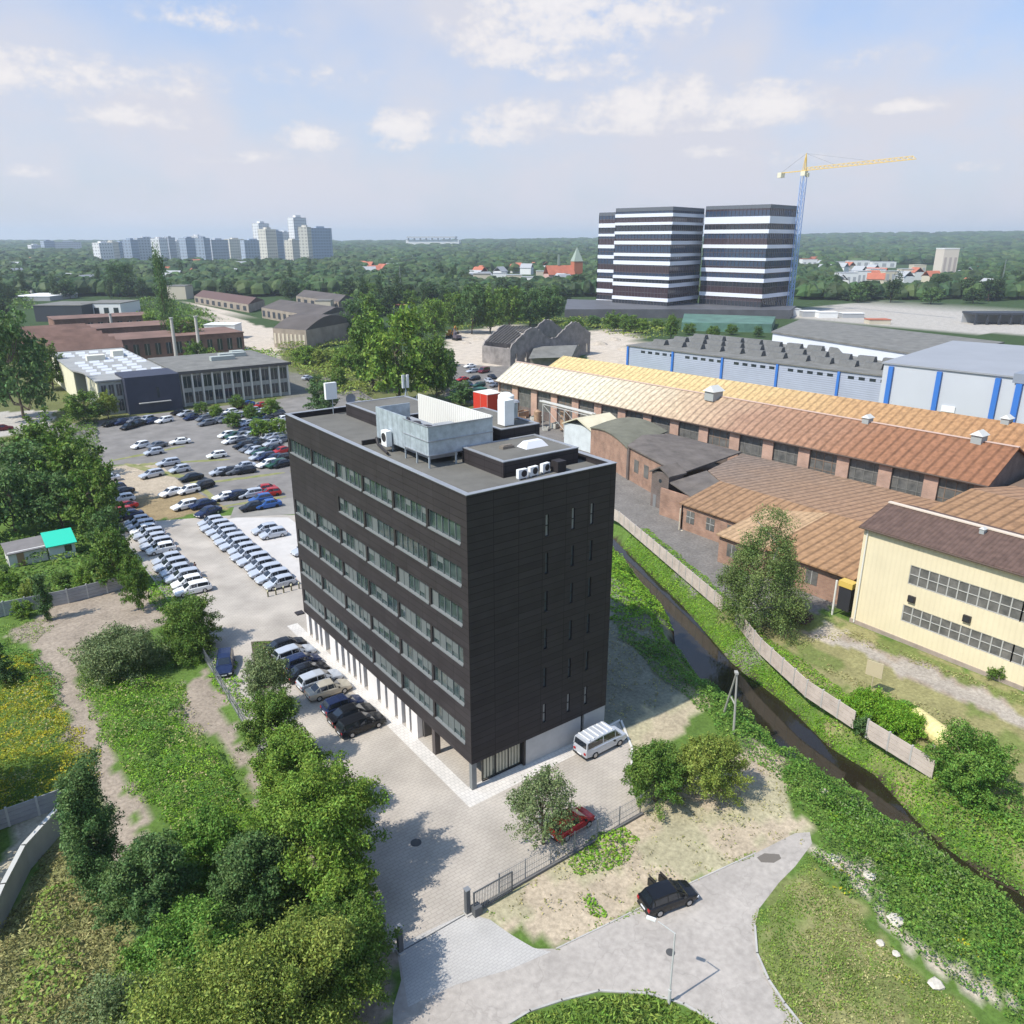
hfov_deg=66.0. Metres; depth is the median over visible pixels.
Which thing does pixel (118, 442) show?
parking lot
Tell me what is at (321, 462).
window
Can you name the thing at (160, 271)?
tree
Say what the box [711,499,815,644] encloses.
birch
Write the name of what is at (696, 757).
round tree
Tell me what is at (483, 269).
house
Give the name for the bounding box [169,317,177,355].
chimney
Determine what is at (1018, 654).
window
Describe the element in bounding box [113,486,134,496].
car
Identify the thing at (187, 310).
scrub
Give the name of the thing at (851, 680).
grass
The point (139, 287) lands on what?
wood tree
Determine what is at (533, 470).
air conditioner
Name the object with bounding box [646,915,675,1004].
street lamp
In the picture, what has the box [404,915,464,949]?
gate track
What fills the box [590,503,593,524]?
slit window
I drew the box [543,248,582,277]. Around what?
church
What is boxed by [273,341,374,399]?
weeds
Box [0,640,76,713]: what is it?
weeds
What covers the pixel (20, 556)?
door
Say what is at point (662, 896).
car
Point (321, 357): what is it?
tree
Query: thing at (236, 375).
window
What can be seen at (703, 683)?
bank weeds
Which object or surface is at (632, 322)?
tree
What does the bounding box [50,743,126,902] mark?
narrow poplar
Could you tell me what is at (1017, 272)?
wood tree
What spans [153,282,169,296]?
wood tree
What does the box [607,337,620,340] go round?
rubble heap
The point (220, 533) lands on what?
car
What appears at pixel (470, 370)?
car
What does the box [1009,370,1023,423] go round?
blue trim block
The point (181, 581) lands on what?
car
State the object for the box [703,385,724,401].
roof ventilator
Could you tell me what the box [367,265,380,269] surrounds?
house
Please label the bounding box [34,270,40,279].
wood tree
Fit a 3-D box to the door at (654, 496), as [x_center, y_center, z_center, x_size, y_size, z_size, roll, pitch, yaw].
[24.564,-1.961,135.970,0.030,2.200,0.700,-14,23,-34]
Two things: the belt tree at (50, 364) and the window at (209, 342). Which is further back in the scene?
the window at (209, 342)
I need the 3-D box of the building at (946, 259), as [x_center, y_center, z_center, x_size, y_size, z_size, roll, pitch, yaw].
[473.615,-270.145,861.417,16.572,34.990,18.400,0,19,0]
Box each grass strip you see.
[112,446,183,460]
[125,463,183,477]
[139,462,157,465]
[181,459,229,462]
[190,480,219,502]
[214,472,284,481]
[221,496,286,506]
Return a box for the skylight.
[517,438,547,449]
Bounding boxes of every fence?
[0,577,124,616]
[0,789,61,829]
[185,625,390,949]
[498,781,661,889]
[614,509,722,611]
[735,608,855,728]
[865,718,934,778]
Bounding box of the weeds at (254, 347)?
[206,346,282,357]
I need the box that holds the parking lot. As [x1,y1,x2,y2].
[49,390,372,507]
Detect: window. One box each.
[64,544,71,551]
[101,385,106,394]
[108,385,114,395]
[116,384,121,395]
[118,399,124,410]
[133,344,139,355]
[144,344,150,354]
[155,343,161,354]
[166,342,171,353]
[176,341,182,352]
[183,376,191,387]
[185,392,193,402]
[193,375,201,386]
[195,391,203,401]
[203,374,211,385]
[205,390,212,400]
[207,339,212,348]
[213,373,221,384]
[215,389,222,398]
[217,339,222,349]
[223,372,230,383]
[225,388,232,397]
[227,338,232,348]
[233,371,240,382]
[234,387,241,396]
[237,337,241,347]
[242,371,249,381]
[244,386,251,395]
[252,370,259,380]
[253,385,260,394]
[261,369,268,379]
[263,384,269,393]
[270,368,277,379]
[272,383,278,392]
[279,367,286,378]
[281,382,287,391]
[290,439,310,463]
[296,500,316,526]
[298,530,318,557]
[301,561,321,588]
[304,590,324,619]
[312,451,334,476]
[317,514,339,542]
[320,546,342,575]
[323,577,344,607]
[325,608,347,639]
[336,463,361,491]
[339,497,363,527]
[341,530,365,560]
[344,563,368,594]
[346,596,370,629]
[349,628,372,662]
[363,476,391,507]
[365,513,393,545]
[367,547,395,581]
[369,581,397,616]
[372,617,399,653]
[374,651,401,687]
[393,492,425,526]
[395,530,427,566]
[397,567,428,604]
[399,603,430,641]
[401,640,431,679]
[403,676,432,715]
[428,509,460,545]
[429,551,461,587]
[431,589,462,626]
[432,627,462,666]
[433,666,463,706]
[435,703,464,744]
[481,743,520,781]
[500,383,511,392]
[519,387,530,407]
[538,391,550,412]
[543,668,546,687]
[543,704,545,723]
[544,591,547,612]
[544,629,546,649]
[545,515,548,536]
[545,553,547,574]
[558,396,571,417]
[567,694,569,712]
[568,659,570,677]
[569,621,571,640]
[570,583,572,603]
[571,546,573,566]
[572,508,574,529]
[579,400,593,416]
[584,687,586,705]
[585,652,587,670]
[586,614,589,633]
[588,577,590,597]
[589,541,591,561]
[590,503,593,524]
[602,405,617,417]
[626,410,642,418]
[634,459,638,472]
[643,464,648,478]
[652,416,669,433]
[679,422,698,440]
[686,510,694,524]
[706,517,714,531]
[708,428,729,447]
[726,543,736,557]
[739,435,762,457]
[773,442,798,465]
[805,568,817,585]
[809,450,836,474]
[848,459,878,485]
[890,468,924,496]
[901,605,1014,661]
[908,565,1023,621]
[936,478,973,501]
[942,257,946,271]
[947,257,951,271]
[952,257,956,271]
[1011,645,1023,666]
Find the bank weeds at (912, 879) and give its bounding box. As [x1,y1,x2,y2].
[825,800,1020,989]
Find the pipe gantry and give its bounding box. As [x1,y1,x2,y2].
[539,400,595,436]
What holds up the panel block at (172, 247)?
on the ground at (676, 716)
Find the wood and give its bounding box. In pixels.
[0,230,1023,297]
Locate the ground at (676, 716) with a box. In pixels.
[0,240,1023,1023]
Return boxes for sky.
[0,0,1023,239]
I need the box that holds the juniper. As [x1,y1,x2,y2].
[27,572,53,619]
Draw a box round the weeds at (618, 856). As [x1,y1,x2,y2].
[568,826,639,917]
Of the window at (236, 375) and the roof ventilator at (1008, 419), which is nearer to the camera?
the roof ventilator at (1008, 419)
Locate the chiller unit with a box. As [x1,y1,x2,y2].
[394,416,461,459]
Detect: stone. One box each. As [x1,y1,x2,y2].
[826,853,840,863]
[863,871,875,880]
[876,939,883,946]
[886,911,903,927]
[892,950,899,956]
[927,976,944,990]
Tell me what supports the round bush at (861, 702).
on the ground at (676, 716)
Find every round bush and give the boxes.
[839,685,900,726]
[870,700,927,744]
[986,666,1007,679]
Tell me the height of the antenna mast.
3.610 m
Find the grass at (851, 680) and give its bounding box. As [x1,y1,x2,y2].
[783,630,1023,766]
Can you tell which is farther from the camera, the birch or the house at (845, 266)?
the house at (845, 266)
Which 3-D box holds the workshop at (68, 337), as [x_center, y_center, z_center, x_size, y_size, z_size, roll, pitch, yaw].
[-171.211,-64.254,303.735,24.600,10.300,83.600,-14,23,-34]
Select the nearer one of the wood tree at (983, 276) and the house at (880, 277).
the wood tree at (983, 276)
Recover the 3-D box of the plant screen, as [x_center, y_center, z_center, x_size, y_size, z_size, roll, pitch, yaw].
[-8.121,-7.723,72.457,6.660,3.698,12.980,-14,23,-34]
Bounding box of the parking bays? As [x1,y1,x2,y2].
[228,517,300,581]
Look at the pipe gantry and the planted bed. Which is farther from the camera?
the pipe gantry
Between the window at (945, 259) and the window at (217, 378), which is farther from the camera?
the window at (945, 259)
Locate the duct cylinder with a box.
[514,399,519,417]
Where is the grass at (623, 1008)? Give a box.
[516,988,717,1023]
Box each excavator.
[446,326,458,337]
[449,328,461,340]
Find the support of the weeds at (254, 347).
on the ground at (676, 716)
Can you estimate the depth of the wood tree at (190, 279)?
643.50 m
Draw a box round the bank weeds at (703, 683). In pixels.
[614,621,768,745]
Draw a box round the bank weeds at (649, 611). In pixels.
[610,565,671,651]
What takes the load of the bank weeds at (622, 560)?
on the ground at (676, 716)
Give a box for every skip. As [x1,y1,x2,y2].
[518,409,528,417]
[550,422,559,428]
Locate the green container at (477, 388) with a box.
[451,386,486,400]
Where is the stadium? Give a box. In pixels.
[406,236,460,244]
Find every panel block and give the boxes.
[27,244,40,248]
[40,240,54,247]
[54,241,81,248]
[92,241,114,259]
[107,240,120,258]
[117,241,123,257]
[122,238,139,258]
[134,237,154,259]
[150,237,169,258]
[162,236,177,258]
[175,240,180,258]
[178,237,196,259]
[194,237,211,259]
[210,238,229,259]
[224,238,243,259]
[240,239,260,258]
[252,221,268,239]
[258,227,278,258]
[276,230,284,258]
[283,231,288,259]
[284,239,299,260]
[287,215,306,239]
[298,225,312,258]
[311,226,332,258]
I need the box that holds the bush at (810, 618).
[785,600,815,625]
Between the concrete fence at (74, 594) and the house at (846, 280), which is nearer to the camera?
the concrete fence at (74, 594)
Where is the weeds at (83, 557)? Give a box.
[0,414,136,601]
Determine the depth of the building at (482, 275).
711.58 m
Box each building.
[12,293,77,300]
[32,301,93,321]
[84,300,140,313]
[167,285,193,298]
[204,322,241,330]
[285,395,616,789]
[315,299,333,306]
[473,273,490,278]
[493,273,505,276]
[506,274,521,277]
[536,271,543,276]
[793,308,801,315]
[799,259,817,263]
[799,310,817,316]
[815,311,838,317]
[834,272,858,283]
[838,312,864,317]
[845,260,869,265]
[852,270,870,282]
[864,318,891,323]
[865,268,885,270]
[870,261,896,267]
[880,271,899,281]
[897,268,913,271]
[909,264,926,271]
[933,248,959,272]
[961,311,1023,324]
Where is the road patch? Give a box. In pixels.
[757,853,780,862]
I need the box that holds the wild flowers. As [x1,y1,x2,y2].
[815,863,1017,998]
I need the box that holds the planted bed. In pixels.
[252,641,283,688]
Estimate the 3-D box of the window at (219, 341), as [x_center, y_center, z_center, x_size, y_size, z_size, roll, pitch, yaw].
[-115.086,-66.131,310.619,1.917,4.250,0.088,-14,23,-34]
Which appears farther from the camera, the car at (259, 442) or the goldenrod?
the car at (259, 442)
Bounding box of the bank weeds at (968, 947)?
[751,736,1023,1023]
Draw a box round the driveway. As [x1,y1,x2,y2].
[396,914,549,1006]
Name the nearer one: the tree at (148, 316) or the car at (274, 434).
the car at (274, 434)
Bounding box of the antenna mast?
[401,374,408,394]
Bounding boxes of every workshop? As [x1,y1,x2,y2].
[20,323,124,367]
[47,312,144,324]
[82,320,191,333]
[108,327,244,358]
[590,417,667,479]
[627,434,741,492]
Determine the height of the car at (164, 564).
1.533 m
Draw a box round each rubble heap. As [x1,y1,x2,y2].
[590,341,607,344]
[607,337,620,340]
[617,347,626,350]
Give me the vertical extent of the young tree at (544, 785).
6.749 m
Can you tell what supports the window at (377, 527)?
in the office building at (461, 607)
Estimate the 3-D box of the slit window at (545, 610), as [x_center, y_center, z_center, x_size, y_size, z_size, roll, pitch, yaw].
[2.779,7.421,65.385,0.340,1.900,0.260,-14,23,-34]
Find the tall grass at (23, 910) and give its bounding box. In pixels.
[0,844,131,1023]
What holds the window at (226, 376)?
in the flat roof offices
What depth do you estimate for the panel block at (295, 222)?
1586.77 m
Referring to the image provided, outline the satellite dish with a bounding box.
[346,393,355,402]
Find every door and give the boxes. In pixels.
[16,553,25,565]
[652,494,655,506]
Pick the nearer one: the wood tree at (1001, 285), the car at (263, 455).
the car at (263, 455)
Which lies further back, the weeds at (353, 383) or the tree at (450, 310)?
the tree at (450, 310)
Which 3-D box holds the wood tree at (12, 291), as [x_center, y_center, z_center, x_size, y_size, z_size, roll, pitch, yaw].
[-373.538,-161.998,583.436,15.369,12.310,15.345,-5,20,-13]
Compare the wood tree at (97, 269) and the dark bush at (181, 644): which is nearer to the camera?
the dark bush at (181, 644)
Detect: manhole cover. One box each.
[411,839,420,846]
[666,948,674,955]
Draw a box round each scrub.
[3,289,524,336]
[183,314,682,370]
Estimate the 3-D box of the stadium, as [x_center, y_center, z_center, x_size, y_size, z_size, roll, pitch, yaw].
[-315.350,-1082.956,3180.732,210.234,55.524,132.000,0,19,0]
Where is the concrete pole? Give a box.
[722,670,738,733]
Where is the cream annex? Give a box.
[562,412,615,452]
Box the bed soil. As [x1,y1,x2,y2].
[251,640,286,688]
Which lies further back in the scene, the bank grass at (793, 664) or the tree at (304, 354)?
the tree at (304, 354)
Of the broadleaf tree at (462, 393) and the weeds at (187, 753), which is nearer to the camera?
the weeds at (187, 753)
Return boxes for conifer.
[0,640,23,683]
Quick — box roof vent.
[499,443,513,449]
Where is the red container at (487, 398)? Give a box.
[473,389,501,409]
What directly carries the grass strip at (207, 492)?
on the parking lot
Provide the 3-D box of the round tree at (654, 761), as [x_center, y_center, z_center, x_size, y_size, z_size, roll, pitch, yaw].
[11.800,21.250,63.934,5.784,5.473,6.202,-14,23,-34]
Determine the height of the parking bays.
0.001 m
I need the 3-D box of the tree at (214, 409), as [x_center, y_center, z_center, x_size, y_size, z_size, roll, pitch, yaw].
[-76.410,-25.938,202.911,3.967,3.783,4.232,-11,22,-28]
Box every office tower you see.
[596,212,615,299]
[612,206,704,305]
[699,204,797,306]
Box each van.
[478,366,489,372]
[573,721,626,759]
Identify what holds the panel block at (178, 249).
on the ground at (676, 716)
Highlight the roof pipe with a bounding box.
[361,437,388,454]
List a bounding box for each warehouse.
[626,333,893,401]
[771,319,1004,360]
[878,341,1023,419]
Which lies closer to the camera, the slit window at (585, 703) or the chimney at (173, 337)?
the slit window at (585, 703)
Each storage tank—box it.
[534,409,540,424]
[560,410,568,430]
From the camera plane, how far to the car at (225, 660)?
83.91 m
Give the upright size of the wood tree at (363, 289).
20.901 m
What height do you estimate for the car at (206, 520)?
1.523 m
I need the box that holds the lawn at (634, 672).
[606,619,690,723]
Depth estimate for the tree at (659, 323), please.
397.07 m
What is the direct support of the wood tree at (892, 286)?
on the ground at (676, 716)
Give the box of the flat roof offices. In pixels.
[52,348,290,415]
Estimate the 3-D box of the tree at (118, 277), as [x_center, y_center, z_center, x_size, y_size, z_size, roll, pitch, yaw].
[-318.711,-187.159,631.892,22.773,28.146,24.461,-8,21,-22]
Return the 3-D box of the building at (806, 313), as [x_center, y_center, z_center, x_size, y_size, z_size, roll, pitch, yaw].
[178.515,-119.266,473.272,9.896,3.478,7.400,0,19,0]
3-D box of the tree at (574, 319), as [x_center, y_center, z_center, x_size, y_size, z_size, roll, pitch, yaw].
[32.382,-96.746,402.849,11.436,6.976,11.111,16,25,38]
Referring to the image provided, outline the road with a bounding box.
[393,832,811,1023]
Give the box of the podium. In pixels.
[564,299,795,332]
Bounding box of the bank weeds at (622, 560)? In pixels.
[612,546,673,631]
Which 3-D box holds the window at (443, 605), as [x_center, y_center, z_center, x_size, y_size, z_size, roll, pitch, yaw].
[-5.222,7.638,63.457,0.310,1.650,4.760,-14,23,-34]
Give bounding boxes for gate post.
[395,923,405,955]
[462,886,471,917]
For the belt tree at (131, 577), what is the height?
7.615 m
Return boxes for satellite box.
[323,382,337,413]
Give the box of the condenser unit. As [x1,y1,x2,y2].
[381,429,391,446]
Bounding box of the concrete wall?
[0,803,61,932]
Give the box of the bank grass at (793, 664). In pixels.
[623,528,1023,890]
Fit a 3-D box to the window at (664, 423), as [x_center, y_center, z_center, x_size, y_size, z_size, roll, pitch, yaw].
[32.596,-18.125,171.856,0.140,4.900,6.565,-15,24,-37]
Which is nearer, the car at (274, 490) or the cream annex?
the car at (274, 490)
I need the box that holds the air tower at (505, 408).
[498,392,513,425]
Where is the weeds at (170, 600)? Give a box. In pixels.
[145,580,250,716]
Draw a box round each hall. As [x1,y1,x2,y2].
[482,319,590,366]
[494,361,1023,501]
[549,356,1023,450]
[849,501,1023,691]
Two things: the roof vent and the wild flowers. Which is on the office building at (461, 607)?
the roof vent
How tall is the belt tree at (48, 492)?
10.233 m
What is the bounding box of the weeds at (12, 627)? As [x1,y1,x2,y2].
[0,571,314,909]
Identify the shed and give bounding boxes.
[0,535,48,567]
[40,527,76,560]
[194,290,264,312]
[261,299,353,320]
[273,313,351,348]
[296,290,353,307]
[529,345,581,365]
[659,454,941,542]
[716,509,864,603]
[929,486,1023,533]
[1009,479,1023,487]
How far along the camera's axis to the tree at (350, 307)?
360.10 m
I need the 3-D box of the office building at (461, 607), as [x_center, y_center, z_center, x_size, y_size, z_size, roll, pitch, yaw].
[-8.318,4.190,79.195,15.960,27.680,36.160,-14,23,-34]
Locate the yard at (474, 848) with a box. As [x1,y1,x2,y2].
[122,515,638,952]
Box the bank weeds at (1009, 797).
[887,699,1023,842]
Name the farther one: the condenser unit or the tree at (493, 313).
the tree at (493, 313)
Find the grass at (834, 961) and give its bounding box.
[752,871,979,1023]
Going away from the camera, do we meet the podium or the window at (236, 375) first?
the window at (236, 375)
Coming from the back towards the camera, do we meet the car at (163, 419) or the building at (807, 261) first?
the building at (807, 261)
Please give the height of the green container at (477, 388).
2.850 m
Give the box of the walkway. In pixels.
[288,623,616,806]
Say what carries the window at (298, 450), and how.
in the office building at (461, 607)
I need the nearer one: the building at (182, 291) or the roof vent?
the roof vent
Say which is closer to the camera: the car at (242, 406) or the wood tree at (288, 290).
the car at (242, 406)
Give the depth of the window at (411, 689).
71.28 m
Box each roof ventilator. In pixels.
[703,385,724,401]
[861,414,874,423]
[970,429,989,444]
[979,526,987,534]
[1000,414,1014,424]
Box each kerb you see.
[129,546,391,948]
[482,812,643,906]
[508,989,717,1023]
[556,853,755,948]
[610,719,632,763]
[754,925,801,1023]
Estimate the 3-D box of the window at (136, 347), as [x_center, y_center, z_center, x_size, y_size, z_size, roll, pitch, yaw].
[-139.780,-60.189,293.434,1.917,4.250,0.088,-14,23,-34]
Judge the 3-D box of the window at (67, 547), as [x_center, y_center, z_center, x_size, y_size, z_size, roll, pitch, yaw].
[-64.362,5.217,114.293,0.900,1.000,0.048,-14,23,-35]
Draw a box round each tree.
[0,272,5,297]
[0,298,9,314]
[0,300,59,418]
[0,323,21,364]
[0,432,56,505]
[0,437,13,470]
[0,461,40,532]
[0,565,8,572]
[0,571,22,593]
[1,285,18,299]
[2,283,12,304]
[5,426,46,449]
[9,599,34,617]
[10,279,17,294]
[11,404,82,473]
[14,267,25,294]
[17,578,36,597]
[18,282,33,294]
[24,469,91,528]
[28,418,107,503]
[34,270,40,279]
[37,962,197,1023]
[39,338,63,389]
[45,274,55,293]
[49,281,72,296]
[50,571,73,588]
[58,389,104,423]
[59,446,129,529]
[60,278,76,298]
[70,565,93,588]
[83,559,99,572]
[83,823,203,944]
[84,504,127,550]
[89,524,136,586]
[91,263,100,278]
[93,567,114,581]
[94,388,119,418]
[99,260,128,296]
[102,915,307,1023]
[103,278,114,297]
[108,893,259,1017]
[109,260,136,279]
[117,553,151,611]
[119,275,135,297]
[133,280,148,296]
[142,310,168,320]
[149,244,176,329]
[151,591,224,650]
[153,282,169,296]
[165,313,203,332]
[169,801,249,892]
[177,260,183,270]
[182,276,198,282]
[182,339,206,354]
[193,401,208,414]
[194,897,387,1023]
[205,824,311,933]
[208,404,222,416]
[210,268,217,278]
[218,283,234,293]
[219,276,226,292]
[221,409,241,427]
[225,280,235,286]
[228,393,246,407]
[232,686,303,762]
[238,746,394,897]
[239,644,294,698]
[242,402,262,418]
[246,720,333,806]
[249,418,272,436]
[254,257,260,265]
[261,398,282,413]
[267,417,286,434]
[279,280,300,299]
[283,889,403,1023]
[287,262,293,277]
[289,345,315,364]
[300,266,312,272]
[300,281,315,291]
[302,378,341,408]
[302,850,385,921]
[310,373,322,386]
[311,346,331,365]
[329,344,357,368]
[329,367,348,389]
[339,297,366,331]
[340,277,356,295]
[346,298,399,390]
[354,281,366,298]
[355,292,384,325]
[356,273,369,293]
[357,282,378,295]
[359,300,436,395]
[374,271,385,297]
[374,296,391,315]
[381,286,404,313]
[391,270,402,303]
[399,289,419,306]
[402,284,416,296]
[404,314,425,340]
[418,330,455,398]
[419,285,443,302]
[420,281,428,310]
[421,298,447,338]
[429,348,459,391]
[438,282,445,307]
[439,278,452,284]
[441,289,467,330]
[445,379,473,404]
[450,267,453,278]
[454,282,486,333]
[473,283,508,332]
[493,285,526,324]
[495,277,506,285]
[501,762,580,849]
[503,281,513,289]
[515,284,547,325]
[521,282,536,293]
[538,284,565,319]
[554,285,572,299]
[555,296,566,309]
[563,316,586,325]
[570,275,582,281]
[573,273,586,280]
[586,315,602,327]
[602,310,622,330]
[619,314,637,331]
[619,737,694,822]
[634,318,651,332]
[650,318,664,329]
[663,313,679,338]
[669,731,756,806]
[683,322,696,333]
[706,325,720,334]
[724,324,738,334]
[752,326,764,335]
[833,271,839,281]
[839,288,857,299]
[850,282,869,302]
[857,280,877,299]
[882,279,902,302]
[894,269,903,279]
[919,286,945,303]
[921,717,1021,806]
[929,277,944,283]
[940,274,953,281]
[958,276,977,296]
[962,261,969,269]
[962,287,987,302]
[977,275,992,281]
[980,278,997,300]
[989,276,1007,300]
[1000,273,1009,298]
[1012,270,1021,275]
[1015,274,1023,280]
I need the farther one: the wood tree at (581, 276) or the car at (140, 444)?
the wood tree at (581, 276)
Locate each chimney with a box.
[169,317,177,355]
[193,316,200,347]
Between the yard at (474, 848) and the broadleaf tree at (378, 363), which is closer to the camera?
the yard at (474, 848)
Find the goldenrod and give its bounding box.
[0,651,100,809]
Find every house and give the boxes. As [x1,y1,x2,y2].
[166,270,181,272]
[362,266,375,270]
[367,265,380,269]
[472,267,486,271]
[492,266,507,273]
[510,263,520,272]
[520,263,533,274]
[839,263,848,271]
[840,274,849,283]
[845,262,855,270]
[851,266,866,269]
[866,264,879,267]
[866,273,885,283]
[867,270,880,272]
[894,271,914,282]
[911,267,924,279]
[921,271,940,281]
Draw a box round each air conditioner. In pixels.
[516,468,527,480]
[528,465,537,477]
[540,462,549,473]
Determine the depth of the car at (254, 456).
164.45 m
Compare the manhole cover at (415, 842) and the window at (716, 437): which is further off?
the window at (716, 437)
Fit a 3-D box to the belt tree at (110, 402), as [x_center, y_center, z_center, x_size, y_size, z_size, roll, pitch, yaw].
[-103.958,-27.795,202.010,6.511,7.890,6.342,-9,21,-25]
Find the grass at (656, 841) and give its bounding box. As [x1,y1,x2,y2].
[509,764,802,939]
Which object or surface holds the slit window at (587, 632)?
in the office building at (461, 607)
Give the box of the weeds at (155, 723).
[107,686,316,921]
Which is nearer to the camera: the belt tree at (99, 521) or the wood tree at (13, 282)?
the belt tree at (99, 521)
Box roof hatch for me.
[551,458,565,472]
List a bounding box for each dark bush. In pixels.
[157,625,217,668]
[850,714,872,738]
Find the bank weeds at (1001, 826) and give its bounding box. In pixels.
[908,795,1023,898]
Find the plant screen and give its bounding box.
[375,394,492,468]
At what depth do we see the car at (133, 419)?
198.07 m
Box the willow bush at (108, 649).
[67,620,177,690]
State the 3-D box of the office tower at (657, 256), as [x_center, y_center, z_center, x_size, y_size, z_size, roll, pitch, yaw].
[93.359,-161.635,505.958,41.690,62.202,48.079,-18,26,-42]
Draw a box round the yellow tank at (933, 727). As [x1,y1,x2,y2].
[912,707,957,748]
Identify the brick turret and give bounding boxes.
[649,463,686,507]
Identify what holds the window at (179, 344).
in the workshop at (149, 344)
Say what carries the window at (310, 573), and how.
in the office building at (461, 607)
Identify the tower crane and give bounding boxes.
[777,153,915,305]
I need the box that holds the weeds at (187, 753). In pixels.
[75,671,257,835]
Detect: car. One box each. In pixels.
[0,424,13,429]
[101,419,116,426]
[109,505,132,516]
[111,473,120,480]
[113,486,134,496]
[114,418,128,425]
[115,492,135,501]
[115,500,138,507]
[117,482,126,487]
[118,508,143,521]
[119,422,136,429]
[123,513,149,525]
[124,517,156,531]
[126,416,141,422]
[129,522,156,534]
[130,440,149,448]
[133,526,165,540]
[135,419,147,426]
[138,467,164,478]
[138,531,166,544]
[139,535,173,550]
[141,414,153,419]
[143,446,163,455]
[145,540,176,555]
[146,416,158,423]
[146,440,167,448]
[151,550,181,565]
[152,555,189,572]
[154,415,173,423]
[155,457,180,467]
[158,486,181,497]
[159,561,190,577]
[163,566,201,583]
[168,463,190,473]
[169,437,190,445]
[170,408,187,414]
[170,497,196,511]
[170,572,202,589]
[173,578,211,597]
[177,410,194,416]
[177,483,200,495]
[178,472,203,482]
[183,413,199,420]
[188,498,216,509]
[194,505,222,517]
[195,414,211,421]
[196,478,214,488]
[197,418,216,426]
[197,514,222,526]
[199,518,229,531]
[205,522,237,536]
[206,450,226,458]
[208,466,226,476]
[210,527,237,540]
[211,490,230,501]
[212,412,226,417]
[213,531,245,546]
[214,416,223,423]
[214,647,234,677]
[217,430,232,438]
[218,465,234,475]
[218,535,252,550]
[221,436,236,444]
[223,408,237,412]
[224,431,237,437]
[224,489,241,500]
[225,465,244,475]
[227,540,254,555]
[229,545,262,561]
[230,489,251,500]
[231,435,247,443]
[232,440,252,448]
[233,403,248,408]
[234,430,247,435]
[235,461,255,466]
[235,464,256,474]
[236,550,271,566]
[238,419,250,426]
[238,426,250,430]
[238,444,254,451]
[239,487,262,499]
[239,500,261,511]
[243,431,257,436]
[244,445,261,453]
[244,556,273,571]
[246,436,261,441]
[247,561,281,578]
[248,451,264,460]
[248,492,272,500]
[251,447,272,454]
[251,521,277,534]
[252,439,266,445]
[254,401,265,407]
[254,566,290,584]
[255,451,274,460]
[255,457,275,468]
[256,498,281,509]
[257,483,275,489]
[258,525,287,539]
[260,432,272,439]
[260,486,281,495]
[261,415,274,419]
[262,438,281,446]
[263,573,296,590]
[265,453,278,458]
[265,457,285,468]
[265,636,307,654]
[266,432,284,439]
[267,409,285,415]
[268,444,283,449]
[272,415,285,420]
[272,643,316,660]
[273,446,288,452]
[273,458,289,468]
[275,452,288,458]
[276,435,287,441]
[283,652,322,670]
[285,661,330,682]
[290,546,298,556]
[295,668,343,691]
[301,375,311,379]
[304,678,352,701]
[320,693,364,715]
[326,702,376,727]
[335,711,386,738]
[456,376,468,381]
[463,363,475,367]
[466,368,478,372]
[469,375,480,380]
[472,381,485,386]
[484,378,493,382]
[487,374,496,378]
[489,382,497,387]
[549,806,595,842]
[637,871,698,917]
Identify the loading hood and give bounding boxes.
[831,578,855,614]
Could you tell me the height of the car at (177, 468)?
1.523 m
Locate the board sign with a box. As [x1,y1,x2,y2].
[865,660,883,688]
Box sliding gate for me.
[471,871,512,917]
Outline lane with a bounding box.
[230,497,294,517]
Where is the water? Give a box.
[613,539,1023,915]

